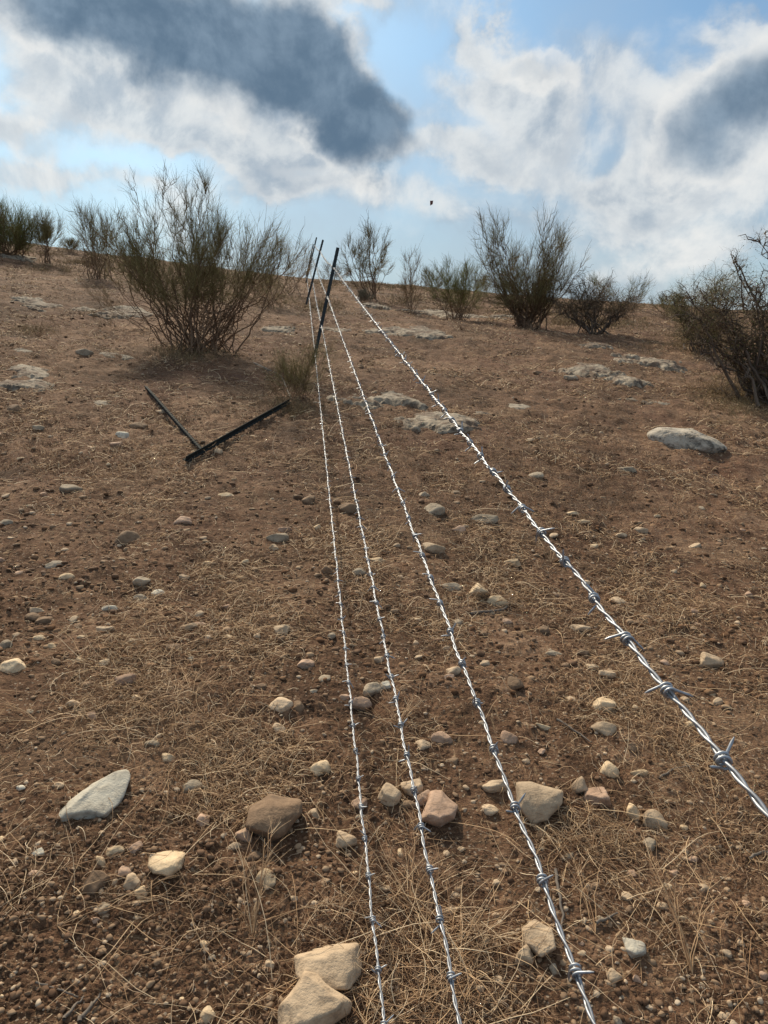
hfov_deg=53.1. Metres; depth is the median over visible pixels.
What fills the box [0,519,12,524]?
stone
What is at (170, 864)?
stone
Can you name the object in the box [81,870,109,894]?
stone
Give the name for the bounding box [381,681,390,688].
stone
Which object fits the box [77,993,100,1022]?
stick
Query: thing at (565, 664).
stone
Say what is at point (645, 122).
sky
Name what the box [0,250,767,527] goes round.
dry grass
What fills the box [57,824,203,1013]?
dry weed
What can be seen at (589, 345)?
limestone outcrop
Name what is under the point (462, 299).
broom bush
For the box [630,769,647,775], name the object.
stone
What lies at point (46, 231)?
broom bush
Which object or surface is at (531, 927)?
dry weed
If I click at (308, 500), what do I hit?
stone
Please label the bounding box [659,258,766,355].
thorn shrub
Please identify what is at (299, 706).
stone
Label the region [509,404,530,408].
limestone outcrop
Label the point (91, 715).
stone
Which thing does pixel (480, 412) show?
limestone outcrop
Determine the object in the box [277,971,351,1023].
stone
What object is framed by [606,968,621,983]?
stone
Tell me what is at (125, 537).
stone
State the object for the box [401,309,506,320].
limestone outcrop
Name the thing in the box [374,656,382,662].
stone
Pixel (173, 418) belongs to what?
loose post
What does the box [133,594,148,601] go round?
stone
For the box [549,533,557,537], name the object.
stone
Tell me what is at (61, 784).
stone
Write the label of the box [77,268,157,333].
broom bush
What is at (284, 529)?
stone
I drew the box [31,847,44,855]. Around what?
stone
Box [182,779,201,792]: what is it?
stone
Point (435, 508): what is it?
stone
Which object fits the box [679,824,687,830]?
stone
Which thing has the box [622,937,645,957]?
stone
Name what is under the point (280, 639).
rubble
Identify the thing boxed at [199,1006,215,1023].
stone
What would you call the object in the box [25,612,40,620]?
stone
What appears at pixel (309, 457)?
dry weed
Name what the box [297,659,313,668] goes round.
stone
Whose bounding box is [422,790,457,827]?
stone
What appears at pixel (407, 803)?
stone
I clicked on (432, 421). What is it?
limestone outcrop
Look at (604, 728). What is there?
stone
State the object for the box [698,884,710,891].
stone
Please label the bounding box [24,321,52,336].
dead tuft
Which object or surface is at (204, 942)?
stone
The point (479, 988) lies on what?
stone
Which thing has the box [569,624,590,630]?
stone
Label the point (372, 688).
stone
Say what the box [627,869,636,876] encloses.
stone
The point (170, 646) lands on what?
stone
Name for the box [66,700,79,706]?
stone
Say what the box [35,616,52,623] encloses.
stone
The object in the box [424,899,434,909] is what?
stone
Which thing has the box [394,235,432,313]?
broom bush
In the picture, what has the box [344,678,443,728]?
dry weed
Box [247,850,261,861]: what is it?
stone
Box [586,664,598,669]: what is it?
stone
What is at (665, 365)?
limestone outcrop
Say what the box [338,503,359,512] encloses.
stone
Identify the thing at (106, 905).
stone
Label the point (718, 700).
stone
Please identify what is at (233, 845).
stone
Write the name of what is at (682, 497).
dry weed
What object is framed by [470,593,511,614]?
stick
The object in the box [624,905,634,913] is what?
stone
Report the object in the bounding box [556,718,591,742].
stick
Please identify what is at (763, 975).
stone
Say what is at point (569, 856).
stone
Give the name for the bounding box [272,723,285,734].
stone
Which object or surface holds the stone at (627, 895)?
on the ground at (448, 351)
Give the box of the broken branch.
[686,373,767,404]
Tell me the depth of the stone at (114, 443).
4.71 m
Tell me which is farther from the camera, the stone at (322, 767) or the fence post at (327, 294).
the fence post at (327, 294)
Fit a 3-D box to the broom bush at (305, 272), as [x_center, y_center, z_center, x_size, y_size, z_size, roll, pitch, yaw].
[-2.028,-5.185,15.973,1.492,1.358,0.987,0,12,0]
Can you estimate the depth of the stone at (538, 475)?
4.73 m
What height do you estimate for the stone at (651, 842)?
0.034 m
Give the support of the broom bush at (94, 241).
on the ground at (448, 351)
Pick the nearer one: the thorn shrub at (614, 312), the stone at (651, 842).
the stone at (651, 842)
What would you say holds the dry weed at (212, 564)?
on the ground at (448, 351)
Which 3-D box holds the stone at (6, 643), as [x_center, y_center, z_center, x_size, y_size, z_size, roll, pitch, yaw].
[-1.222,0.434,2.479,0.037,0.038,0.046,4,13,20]
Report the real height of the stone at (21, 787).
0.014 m
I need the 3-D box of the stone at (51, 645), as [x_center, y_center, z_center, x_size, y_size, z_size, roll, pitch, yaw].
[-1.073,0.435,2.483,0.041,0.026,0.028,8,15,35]
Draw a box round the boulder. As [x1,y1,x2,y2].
[647,427,726,453]
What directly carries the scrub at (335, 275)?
on the ground at (448, 351)
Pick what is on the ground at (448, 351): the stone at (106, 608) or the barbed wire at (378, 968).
the stone at (106, 608)
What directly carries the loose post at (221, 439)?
on the ground at (448, 351)
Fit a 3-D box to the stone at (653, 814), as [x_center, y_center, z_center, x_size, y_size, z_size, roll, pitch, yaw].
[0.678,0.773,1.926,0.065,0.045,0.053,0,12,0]
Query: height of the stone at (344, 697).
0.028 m
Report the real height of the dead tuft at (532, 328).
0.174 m
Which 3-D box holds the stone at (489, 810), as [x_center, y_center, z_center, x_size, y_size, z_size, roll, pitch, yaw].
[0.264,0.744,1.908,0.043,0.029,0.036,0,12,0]
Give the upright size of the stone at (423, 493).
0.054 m
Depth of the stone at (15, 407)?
5.33 m
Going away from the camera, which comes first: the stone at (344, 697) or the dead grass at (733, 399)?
the stone at (344, 697)
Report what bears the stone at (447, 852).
on the ground at (448, 351)
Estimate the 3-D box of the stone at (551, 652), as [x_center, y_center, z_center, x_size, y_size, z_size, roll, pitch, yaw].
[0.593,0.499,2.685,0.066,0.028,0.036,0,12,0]
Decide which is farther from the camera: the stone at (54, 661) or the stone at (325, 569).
the stone at (325, 569)
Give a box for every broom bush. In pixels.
[0,192,55,256]
[25,205,72,262]
[62,194,140,279]
[74,158,314,353]
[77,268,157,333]
[263,231,321,294]
[337,210,395,298]
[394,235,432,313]
[414,253,491,320]
[466,199,589,329]
[582,269,655,320]
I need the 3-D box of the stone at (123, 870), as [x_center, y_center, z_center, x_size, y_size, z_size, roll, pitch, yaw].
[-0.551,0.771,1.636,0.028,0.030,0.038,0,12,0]
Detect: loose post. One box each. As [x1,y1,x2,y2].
[144,385,201,449]
[183,399,290,461]
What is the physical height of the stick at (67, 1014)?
0.007 m
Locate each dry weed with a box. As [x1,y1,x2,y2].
[0,689,113,725]
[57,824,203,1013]
[122,435,158,446]
[160,656,266,695]
[177,550,247,574]
[207,807,362,936]
[295,445,337,462]
[312,807,519,969]
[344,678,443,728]
[351,451,388,469]
[362,871,579,993]
[468,580,529,610]
[542,435,575,446]
[549,840,602,932]
[574,545,695,585]
[578,830,665,919]
[581,794,748,973]
[600,718,767,829]
[667,483,712,511]
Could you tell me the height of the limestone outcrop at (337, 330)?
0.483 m
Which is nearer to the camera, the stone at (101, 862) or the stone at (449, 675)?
the stone at (101, 862)
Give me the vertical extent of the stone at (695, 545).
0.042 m
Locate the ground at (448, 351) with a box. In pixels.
[0,241,767,1023]
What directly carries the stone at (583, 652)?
on the ground at (448, 351)
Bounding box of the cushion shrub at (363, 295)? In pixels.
[355,287,374,302]
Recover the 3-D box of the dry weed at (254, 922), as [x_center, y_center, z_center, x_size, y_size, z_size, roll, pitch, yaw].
[-0.249,0.751,1.619,0.407,0.134,0.205,10,15,38]
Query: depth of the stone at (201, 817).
1.79 m
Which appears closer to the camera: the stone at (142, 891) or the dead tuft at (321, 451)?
the stone at (142, 891)
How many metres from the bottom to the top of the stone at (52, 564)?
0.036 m
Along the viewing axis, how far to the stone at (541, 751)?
2.13 m
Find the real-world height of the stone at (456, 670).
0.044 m
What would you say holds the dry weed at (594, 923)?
on the ground at (448, 351)
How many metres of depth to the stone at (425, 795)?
1.90 m
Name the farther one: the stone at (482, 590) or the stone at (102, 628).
the stone at (482, 590)
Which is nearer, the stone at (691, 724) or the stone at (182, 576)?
the stone at (691, 724)
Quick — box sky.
[0,0,767,309]
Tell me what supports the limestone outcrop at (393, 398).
on the ground at (448, 351)
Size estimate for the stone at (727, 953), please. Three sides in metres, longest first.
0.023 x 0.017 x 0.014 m
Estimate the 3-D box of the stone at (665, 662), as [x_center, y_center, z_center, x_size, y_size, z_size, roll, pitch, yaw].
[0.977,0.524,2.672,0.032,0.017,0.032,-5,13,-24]
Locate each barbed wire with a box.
[307,279,393,1023]
[310,257,595,1023]
[310,269,461,1023]
[311,246,767,817]
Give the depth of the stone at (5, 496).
3.79 m
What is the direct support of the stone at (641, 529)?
on the ground at (448, 351)
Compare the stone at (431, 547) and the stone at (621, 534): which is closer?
the stone at (431, 547)
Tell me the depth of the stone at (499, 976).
1.45 m
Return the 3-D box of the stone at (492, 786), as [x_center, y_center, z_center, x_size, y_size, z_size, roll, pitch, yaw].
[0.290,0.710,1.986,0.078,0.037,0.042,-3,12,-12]
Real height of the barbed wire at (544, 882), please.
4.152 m
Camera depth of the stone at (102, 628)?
2.59 m
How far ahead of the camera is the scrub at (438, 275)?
19.95 m
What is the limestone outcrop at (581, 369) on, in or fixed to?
on the ground at (448, 351)
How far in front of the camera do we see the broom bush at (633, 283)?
16.91 m
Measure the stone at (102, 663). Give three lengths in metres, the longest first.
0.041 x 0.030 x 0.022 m
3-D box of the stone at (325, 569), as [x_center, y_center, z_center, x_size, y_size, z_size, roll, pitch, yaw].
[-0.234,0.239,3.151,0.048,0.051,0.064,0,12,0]
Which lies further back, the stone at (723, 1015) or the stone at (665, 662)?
the stone at (665, 662)
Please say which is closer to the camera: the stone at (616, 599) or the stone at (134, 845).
the stone at (134, 845)
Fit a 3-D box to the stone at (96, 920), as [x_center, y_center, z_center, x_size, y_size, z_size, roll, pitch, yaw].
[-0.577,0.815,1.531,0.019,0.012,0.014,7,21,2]
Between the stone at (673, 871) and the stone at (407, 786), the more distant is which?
the stone at (407, 786)
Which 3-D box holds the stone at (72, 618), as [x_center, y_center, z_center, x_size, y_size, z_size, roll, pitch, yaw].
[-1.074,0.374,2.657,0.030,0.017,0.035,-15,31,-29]
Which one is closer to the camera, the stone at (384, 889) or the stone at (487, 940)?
the stone at (487, 940)
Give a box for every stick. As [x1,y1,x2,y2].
[35,981,78,997]
[62,996,83,1020]
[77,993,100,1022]
[253,362,289,396]
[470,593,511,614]
[554,868,564,936]
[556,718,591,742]
[595,912,617,924]
[658,764,697,778]
[749,850,767,858]
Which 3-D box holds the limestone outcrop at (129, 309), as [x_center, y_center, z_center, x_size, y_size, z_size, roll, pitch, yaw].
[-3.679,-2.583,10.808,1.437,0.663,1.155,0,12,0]
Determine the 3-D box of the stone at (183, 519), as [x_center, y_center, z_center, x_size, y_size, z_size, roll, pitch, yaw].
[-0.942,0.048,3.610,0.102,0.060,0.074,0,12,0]
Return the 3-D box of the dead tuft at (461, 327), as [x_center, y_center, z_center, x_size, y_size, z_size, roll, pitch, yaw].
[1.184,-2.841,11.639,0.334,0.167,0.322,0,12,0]
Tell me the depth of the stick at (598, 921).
1.61 m
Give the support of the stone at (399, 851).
on the ground at (448, 351)
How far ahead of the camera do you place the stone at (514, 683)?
2.43 m
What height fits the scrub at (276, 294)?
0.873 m
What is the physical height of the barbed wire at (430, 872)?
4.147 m
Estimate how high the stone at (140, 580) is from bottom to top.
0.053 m
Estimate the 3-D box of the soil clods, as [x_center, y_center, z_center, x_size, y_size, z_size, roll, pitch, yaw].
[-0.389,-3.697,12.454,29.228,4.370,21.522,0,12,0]
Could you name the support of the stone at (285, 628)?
on the ground at (448, 351)
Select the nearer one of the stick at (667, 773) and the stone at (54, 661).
the stick at (667, 773)
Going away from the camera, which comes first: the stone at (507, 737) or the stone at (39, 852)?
the stone at (39, 852)
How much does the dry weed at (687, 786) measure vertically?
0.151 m
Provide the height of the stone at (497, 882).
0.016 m
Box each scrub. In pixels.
[58,233,81,253]
[239,264,301,308]
[311,260,357,283]
[420,265,448,297]
[469,273,497,299]
[647,290,673,318]
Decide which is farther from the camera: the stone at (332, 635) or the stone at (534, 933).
the stone at (332, 635)
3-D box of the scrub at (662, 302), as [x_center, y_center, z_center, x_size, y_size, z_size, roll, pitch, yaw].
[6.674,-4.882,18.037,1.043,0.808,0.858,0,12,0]
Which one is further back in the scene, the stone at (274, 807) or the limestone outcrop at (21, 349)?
the limestone outcrop at (21, 349)
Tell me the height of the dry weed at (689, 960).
0.201 m
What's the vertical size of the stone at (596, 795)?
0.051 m
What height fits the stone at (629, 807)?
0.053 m
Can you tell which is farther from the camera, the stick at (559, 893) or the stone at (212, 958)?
the stick at (559, 893)
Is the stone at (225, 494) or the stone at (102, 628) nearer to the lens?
the stone at (102, 628)
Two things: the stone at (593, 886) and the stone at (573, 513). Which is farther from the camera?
the stone at (573, 513)
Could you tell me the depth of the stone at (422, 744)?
2.12 m
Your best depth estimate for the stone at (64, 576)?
2.92 m
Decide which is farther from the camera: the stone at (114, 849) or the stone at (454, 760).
the stone at (454, 760)
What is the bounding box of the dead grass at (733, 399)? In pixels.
[0,246,767,427]
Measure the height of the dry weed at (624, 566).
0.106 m
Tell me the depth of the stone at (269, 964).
1.46 m
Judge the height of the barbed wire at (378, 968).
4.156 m
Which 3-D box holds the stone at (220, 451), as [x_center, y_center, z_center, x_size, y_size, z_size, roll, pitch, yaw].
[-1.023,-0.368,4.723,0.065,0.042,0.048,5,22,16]
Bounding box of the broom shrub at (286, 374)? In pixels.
[256,337,345,402]
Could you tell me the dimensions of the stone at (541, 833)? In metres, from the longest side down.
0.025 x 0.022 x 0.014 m
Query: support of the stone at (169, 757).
on the ground at (448, 351)
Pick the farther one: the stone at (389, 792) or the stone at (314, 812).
the stone at (389, 792)
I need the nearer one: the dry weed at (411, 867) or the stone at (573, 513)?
the dry weed at (411, 867)
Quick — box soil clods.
[0,260,767,713]
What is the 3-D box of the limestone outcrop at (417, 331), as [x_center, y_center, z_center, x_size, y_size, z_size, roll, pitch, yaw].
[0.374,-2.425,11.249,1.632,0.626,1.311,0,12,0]
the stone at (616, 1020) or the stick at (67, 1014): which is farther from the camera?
the stone at (616, 1020)
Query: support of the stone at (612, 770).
on the ground at (448, 351)
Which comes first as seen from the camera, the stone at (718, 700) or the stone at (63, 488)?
the stone at (718, 700)
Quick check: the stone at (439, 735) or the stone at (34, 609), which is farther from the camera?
the stone at (34, 609)
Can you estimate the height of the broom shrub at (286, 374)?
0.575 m
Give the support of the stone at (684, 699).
on the ground at (448, 351)
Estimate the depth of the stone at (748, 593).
3.27 m
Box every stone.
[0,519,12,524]
[0,639,12,648]
[0,658,26,672]
[1,493,9,498]
[6,404,21,411]
[16,785,25,790]
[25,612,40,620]
[28,870,40,877]
[29,607,43,612]
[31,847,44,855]
[32,425,44,430]
[33,635,44,639]
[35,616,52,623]
[45,560,61,568]
[47,643,56,648]
[51,658,61,664]
[55,782,63,788]
[58,573,74,579]
[59,484,82,492]
[59,769,130,821]
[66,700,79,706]
[69,616,77,621]
[75,349,93,355]
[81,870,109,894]
[86,712,96,718]
[91,917,99,923]
[96,626,114,630]
[96,856,105,867]
[97,902,109,914]
[98,659,109,665]
[101,605,117,610]
[106,845,124,857]
[109,442,122,446]
[114,530,140,545]
[114,673,136,685]
[115,431,128,438]
[118,866,131,876]
[122,872,140,890]
[128,841,142,853]
[129,422,147,428]
[132,576,150,585]
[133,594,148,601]
[134,885,147,898]
[144,740,159,746]
[147,850,184,876]
[151,589,163,595]
[161,753,174,762]
[165,644,180,650]
[173,516,191,524]
[178,574,189,579]
[180,623,197,629]
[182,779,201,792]
[194,611,203,616]
[196,813,209,826]
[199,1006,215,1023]
[200,940,209,947]
[208,954,215,959]
[213,449,222,453]
[218,493,233,495]
[226,842,241,849]
[235,828,252,842]
[245,794,301,840]
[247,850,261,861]
[256,683,266,689]
[256,868,275,888]
[265,959,274,968]
[266,533,288,542]
[269,544,278,550]
[269,697,292,712]
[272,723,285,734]
[273,624,290,634]
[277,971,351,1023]
[278,527,291,532]
[293,494,302,498]
[294,701,304,711]
[294,942,362,990]
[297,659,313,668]
[301,495,315,503]
[307,808,318,818]
[310,760,330,776]
[318,675,330,681]
[321,565,332,572]
[328,632,335,638]
[335,831,356,847]
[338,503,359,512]
[339,694,349,700]
[348,696,371,710]
[351,798,366,808]
[352,568,366,574]
[363,682,381,696]
[370,557,384,562]
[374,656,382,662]
[378,782,400,805]
[380,885,390,891]
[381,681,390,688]
[398,848,402,857]
[400,800,415,808]
[401,779,422,796]
[414,655,422,659]
[414,739,430,750]
[417,789,429,805]
[419,492,429,496]
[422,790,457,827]
[423,503,444,514]
[423,542,445,552]
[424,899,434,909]
[430,731,452,743]
[439,583,461,591]
[443,850,449,856]
[444,674,453,678]
[445,906,455,915]
[446,666,461,674]
[449,758,457,764]
[450,891,459,899]
[452,525,465,531]
[453,619,462,625]
[469,514,498,523]
[469,583,488,597]
[474,985,484,991]
[480,660,489,665]
[481,937,489,945]
[482,779,509,792]
[482,804,498,815]
[487,595,508,606]
[492,879,500,885]
[492,975,503,983]
[500,730,517,743]
[502,618,512,623]
[503,559,520,566]
[507,676,524,689]
[514,944,533,965]
[516,781,562,824]
[521,919,555,957]
[529,472,543,478]
[535,723,550,729]
[536,831,543,839]
[538,625,549,633]
[538,748,544,754]
[545,650,561,655]
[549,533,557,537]
[549,963,557,974]
[560,662,569,667]
[563,375,577,379]
[565,853,573,858]
[567,511,578,514]
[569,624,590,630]
[571,776,587,793]
[577,649,588,655]
[577,950,585,955]
[583,787,610,806]
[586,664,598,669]
[588,883,596,888]
[590,721,616,735]
[592,697,615,711]
[598,670,615,678]
[600,761,619,777]
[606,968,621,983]
[609,597,626,603]
[613,1015,621,1023]
[615,532,626,536]
[618,467,635,472]
[621,891,632,900]
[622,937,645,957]
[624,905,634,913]
[626,803,640,820]
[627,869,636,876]
[628,742,638,752]
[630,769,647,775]
[632,975,641,982]
[633,527,647,532]
[642,837,655,851]
[643,809,667,828]
[656,902,668,910]
[660,659,669,664]
[669,870,677,877]
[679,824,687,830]
[680,696,689,701]
[685,721,694,727]
[688,543,700,547]
[688,855,697,861]
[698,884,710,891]
[699,652,723,666]
[713,697,722,704]
[717,1011,728,1019]
[720,949,731,958]
[737,940,744,946]
[742,900,750,906]
[745,591,752,596]
[759,971,767,980]
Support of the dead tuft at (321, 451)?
on the ground at (448, 351)
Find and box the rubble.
[0,267,767,679]
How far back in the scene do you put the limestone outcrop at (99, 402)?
5.64 m
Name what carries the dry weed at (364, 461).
on the ground at (448, 351)
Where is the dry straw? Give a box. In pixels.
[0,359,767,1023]
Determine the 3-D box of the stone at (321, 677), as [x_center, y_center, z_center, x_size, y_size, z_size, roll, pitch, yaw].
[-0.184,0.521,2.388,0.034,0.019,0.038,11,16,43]
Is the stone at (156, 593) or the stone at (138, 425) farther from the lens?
the stone at (138, 425)
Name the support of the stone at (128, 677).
on the ground at (448, 351)
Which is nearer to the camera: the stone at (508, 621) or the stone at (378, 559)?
the stone at (508, 621)
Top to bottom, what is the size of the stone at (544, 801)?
0.070 m
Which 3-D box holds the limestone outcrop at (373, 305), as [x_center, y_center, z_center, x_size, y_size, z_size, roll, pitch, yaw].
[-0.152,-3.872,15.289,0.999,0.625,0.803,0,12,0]
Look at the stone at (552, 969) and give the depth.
1.48 m
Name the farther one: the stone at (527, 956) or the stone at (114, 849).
the stone at (114, 849)
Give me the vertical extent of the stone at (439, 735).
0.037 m
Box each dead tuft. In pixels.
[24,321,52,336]
[307,441,337,456]
[454,320,469,329]
[524,320,538,329]
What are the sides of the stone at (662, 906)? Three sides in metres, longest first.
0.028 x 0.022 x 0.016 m
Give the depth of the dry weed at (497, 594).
3.03 m
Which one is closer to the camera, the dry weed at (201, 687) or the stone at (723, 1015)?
the stone at (723, 1015)
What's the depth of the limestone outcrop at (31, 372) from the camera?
6.43 m
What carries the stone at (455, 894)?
on the ground at (448, 351)
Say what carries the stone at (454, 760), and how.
on the ground at (448, 351)
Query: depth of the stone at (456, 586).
3.09 m
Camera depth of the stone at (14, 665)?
2.33 m
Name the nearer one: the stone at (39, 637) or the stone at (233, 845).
the stone at (233, 845)
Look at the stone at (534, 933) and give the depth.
1.52 m
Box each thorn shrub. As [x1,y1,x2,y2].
[539,266,647,334]
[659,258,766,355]
[662,226,767,407]
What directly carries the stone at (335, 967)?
on the ground at (448, 351)
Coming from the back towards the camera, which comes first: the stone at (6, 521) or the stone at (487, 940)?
the stone at (6, 521)
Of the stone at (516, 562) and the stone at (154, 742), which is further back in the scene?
the stone at (516, 562)
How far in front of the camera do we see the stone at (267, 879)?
1.64 m
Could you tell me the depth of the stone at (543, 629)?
2.84 m
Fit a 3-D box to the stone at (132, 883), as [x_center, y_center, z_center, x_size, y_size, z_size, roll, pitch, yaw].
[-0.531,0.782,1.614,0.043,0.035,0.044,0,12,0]
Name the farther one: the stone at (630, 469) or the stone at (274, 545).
the stone at (630, 469)
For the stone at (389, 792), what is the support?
on the ground at (448, 351)
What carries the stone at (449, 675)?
on the ground at (448, 351)
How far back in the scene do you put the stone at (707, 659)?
2.66 m
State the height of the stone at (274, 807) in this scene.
0.078 m
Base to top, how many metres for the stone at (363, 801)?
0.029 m
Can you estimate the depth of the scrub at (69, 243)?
19.91 m
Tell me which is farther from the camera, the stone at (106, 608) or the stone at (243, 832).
the stone at (106, 608)
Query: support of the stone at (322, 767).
on the ground at (448, 351)
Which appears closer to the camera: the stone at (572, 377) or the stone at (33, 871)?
the stone at (33, 871)
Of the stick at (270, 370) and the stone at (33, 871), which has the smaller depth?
the stone at (33, 871)
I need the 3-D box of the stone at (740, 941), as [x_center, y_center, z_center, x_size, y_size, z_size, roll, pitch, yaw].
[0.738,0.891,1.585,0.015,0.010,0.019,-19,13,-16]
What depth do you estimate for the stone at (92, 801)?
1.80 m
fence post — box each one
[306,237,316,281]
[306,240,323,303]
[313,247,338,363]
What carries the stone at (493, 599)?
on the ground at (448, 351)
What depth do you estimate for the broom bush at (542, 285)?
13.36 m
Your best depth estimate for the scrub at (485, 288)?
19.98 m
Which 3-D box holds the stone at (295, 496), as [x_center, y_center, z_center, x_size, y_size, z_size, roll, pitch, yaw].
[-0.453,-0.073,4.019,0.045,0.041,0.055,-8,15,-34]
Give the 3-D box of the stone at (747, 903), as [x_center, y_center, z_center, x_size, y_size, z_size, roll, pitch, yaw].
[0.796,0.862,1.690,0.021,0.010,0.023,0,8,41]
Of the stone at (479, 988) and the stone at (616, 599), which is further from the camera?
the stone at (616, 599)
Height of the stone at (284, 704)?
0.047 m
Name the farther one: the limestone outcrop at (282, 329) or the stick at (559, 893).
the limestone outcrop at (282, 329)
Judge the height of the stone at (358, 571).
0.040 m
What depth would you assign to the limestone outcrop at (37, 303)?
10.43 m
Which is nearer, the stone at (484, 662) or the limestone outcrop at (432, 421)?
the stone at (484, 662)
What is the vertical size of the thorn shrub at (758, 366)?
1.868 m
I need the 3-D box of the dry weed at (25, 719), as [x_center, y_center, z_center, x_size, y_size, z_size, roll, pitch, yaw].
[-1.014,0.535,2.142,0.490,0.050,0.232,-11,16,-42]
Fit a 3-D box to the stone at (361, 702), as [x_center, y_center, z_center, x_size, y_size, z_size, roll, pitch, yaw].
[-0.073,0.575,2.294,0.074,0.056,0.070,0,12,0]
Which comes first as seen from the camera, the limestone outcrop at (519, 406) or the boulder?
the boulder
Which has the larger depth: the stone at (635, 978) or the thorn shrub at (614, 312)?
the thorn shrub at (614, 312)
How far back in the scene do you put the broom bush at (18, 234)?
16.85 m
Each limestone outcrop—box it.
[0,253,37,262]
[0,379,54,391]
[7,364,48,378]
[9,296,62,311]
[13,348,32,351]
[72,305,165,318]
[93,400,117,406]
[99,352,134,359]
[260,326,301,332]
[323,326,351,331]
[327,391,428,410]
[362,302,396,310]
[362,325,452,339]
[393,411,481,433]
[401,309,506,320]
[475,411,498,416]
[490,314,524,316]
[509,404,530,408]
[549,362,626,378]
[577,342,613,348]
[597,375,653,387]
[610,353,690,372]
[625,397,669,404]
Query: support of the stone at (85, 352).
on the ground at (448, 351)
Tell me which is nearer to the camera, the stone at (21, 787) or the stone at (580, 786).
the stone at (21, 787)
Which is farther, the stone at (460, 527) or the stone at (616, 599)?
the stone at (460, 527)
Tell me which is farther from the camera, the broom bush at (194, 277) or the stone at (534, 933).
the broom bush at (194, 277)
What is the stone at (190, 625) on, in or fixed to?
on the ground at (448, 351)
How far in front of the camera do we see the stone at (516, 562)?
3.41 m
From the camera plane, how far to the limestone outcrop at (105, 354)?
7.41 m
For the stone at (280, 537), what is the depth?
3.42 m
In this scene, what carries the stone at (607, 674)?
on the ground at (448, 351)
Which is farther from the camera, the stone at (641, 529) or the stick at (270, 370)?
the stick at (270, 370)
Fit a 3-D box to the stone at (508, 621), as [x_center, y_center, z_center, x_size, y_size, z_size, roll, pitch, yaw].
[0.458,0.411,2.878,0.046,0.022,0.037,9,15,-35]
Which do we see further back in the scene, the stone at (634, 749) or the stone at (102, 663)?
the stone at (102, 663)
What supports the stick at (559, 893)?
on the ground at (448, 351)
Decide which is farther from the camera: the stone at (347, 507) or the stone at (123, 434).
the stone at (123, 434)
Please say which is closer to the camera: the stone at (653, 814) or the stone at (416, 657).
the stone at (653, 814)
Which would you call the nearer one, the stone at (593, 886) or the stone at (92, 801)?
the stone at (593, 886)
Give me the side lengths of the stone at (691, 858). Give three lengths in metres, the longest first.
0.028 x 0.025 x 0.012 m
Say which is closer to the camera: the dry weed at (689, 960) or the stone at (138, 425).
the dry weed at (689, 960)
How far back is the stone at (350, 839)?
1.76 m
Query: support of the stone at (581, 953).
on the ground at (448, 351)
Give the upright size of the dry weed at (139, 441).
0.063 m
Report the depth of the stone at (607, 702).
2.35 m
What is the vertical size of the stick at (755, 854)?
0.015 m
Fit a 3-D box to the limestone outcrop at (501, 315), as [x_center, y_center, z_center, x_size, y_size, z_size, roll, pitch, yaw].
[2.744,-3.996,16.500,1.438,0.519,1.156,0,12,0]
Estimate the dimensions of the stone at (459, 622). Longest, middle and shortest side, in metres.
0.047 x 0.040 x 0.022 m
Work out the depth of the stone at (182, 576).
3.03 m
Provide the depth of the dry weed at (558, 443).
5.46 m
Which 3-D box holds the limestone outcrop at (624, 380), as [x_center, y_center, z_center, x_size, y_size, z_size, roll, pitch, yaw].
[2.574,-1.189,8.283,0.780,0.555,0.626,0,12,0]
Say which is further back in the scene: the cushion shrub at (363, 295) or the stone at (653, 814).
the cushion shrub at (363, 295)
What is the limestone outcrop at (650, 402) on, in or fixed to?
on the ground at (448, 351)
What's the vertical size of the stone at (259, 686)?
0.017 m
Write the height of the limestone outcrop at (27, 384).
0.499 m
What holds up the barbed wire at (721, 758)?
attached to the fence post at (327, 294)
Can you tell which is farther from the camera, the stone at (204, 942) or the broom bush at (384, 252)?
the broom bush at (384, 252)
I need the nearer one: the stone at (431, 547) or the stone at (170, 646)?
the stone at (170, 646)
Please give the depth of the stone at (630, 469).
5.02 m
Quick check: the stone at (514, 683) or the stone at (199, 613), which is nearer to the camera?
the stone at (514, 683)
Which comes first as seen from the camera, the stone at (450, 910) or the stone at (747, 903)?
the stone at (450, 910)
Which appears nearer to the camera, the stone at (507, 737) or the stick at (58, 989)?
the stick at (58, 989)
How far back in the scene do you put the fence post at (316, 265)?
14.01 m
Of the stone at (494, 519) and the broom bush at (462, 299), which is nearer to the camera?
the stone at (494, 519)
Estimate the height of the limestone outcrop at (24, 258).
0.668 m
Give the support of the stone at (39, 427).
on the ground at (448, 351)
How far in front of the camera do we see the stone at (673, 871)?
1.77 m
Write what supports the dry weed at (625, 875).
on the ground at (448, 351)
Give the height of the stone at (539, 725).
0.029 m
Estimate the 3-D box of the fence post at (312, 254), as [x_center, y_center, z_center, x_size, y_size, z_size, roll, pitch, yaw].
[-1.965,-6.289,20.027,0.044,1.789,0.047,13,0,-5]

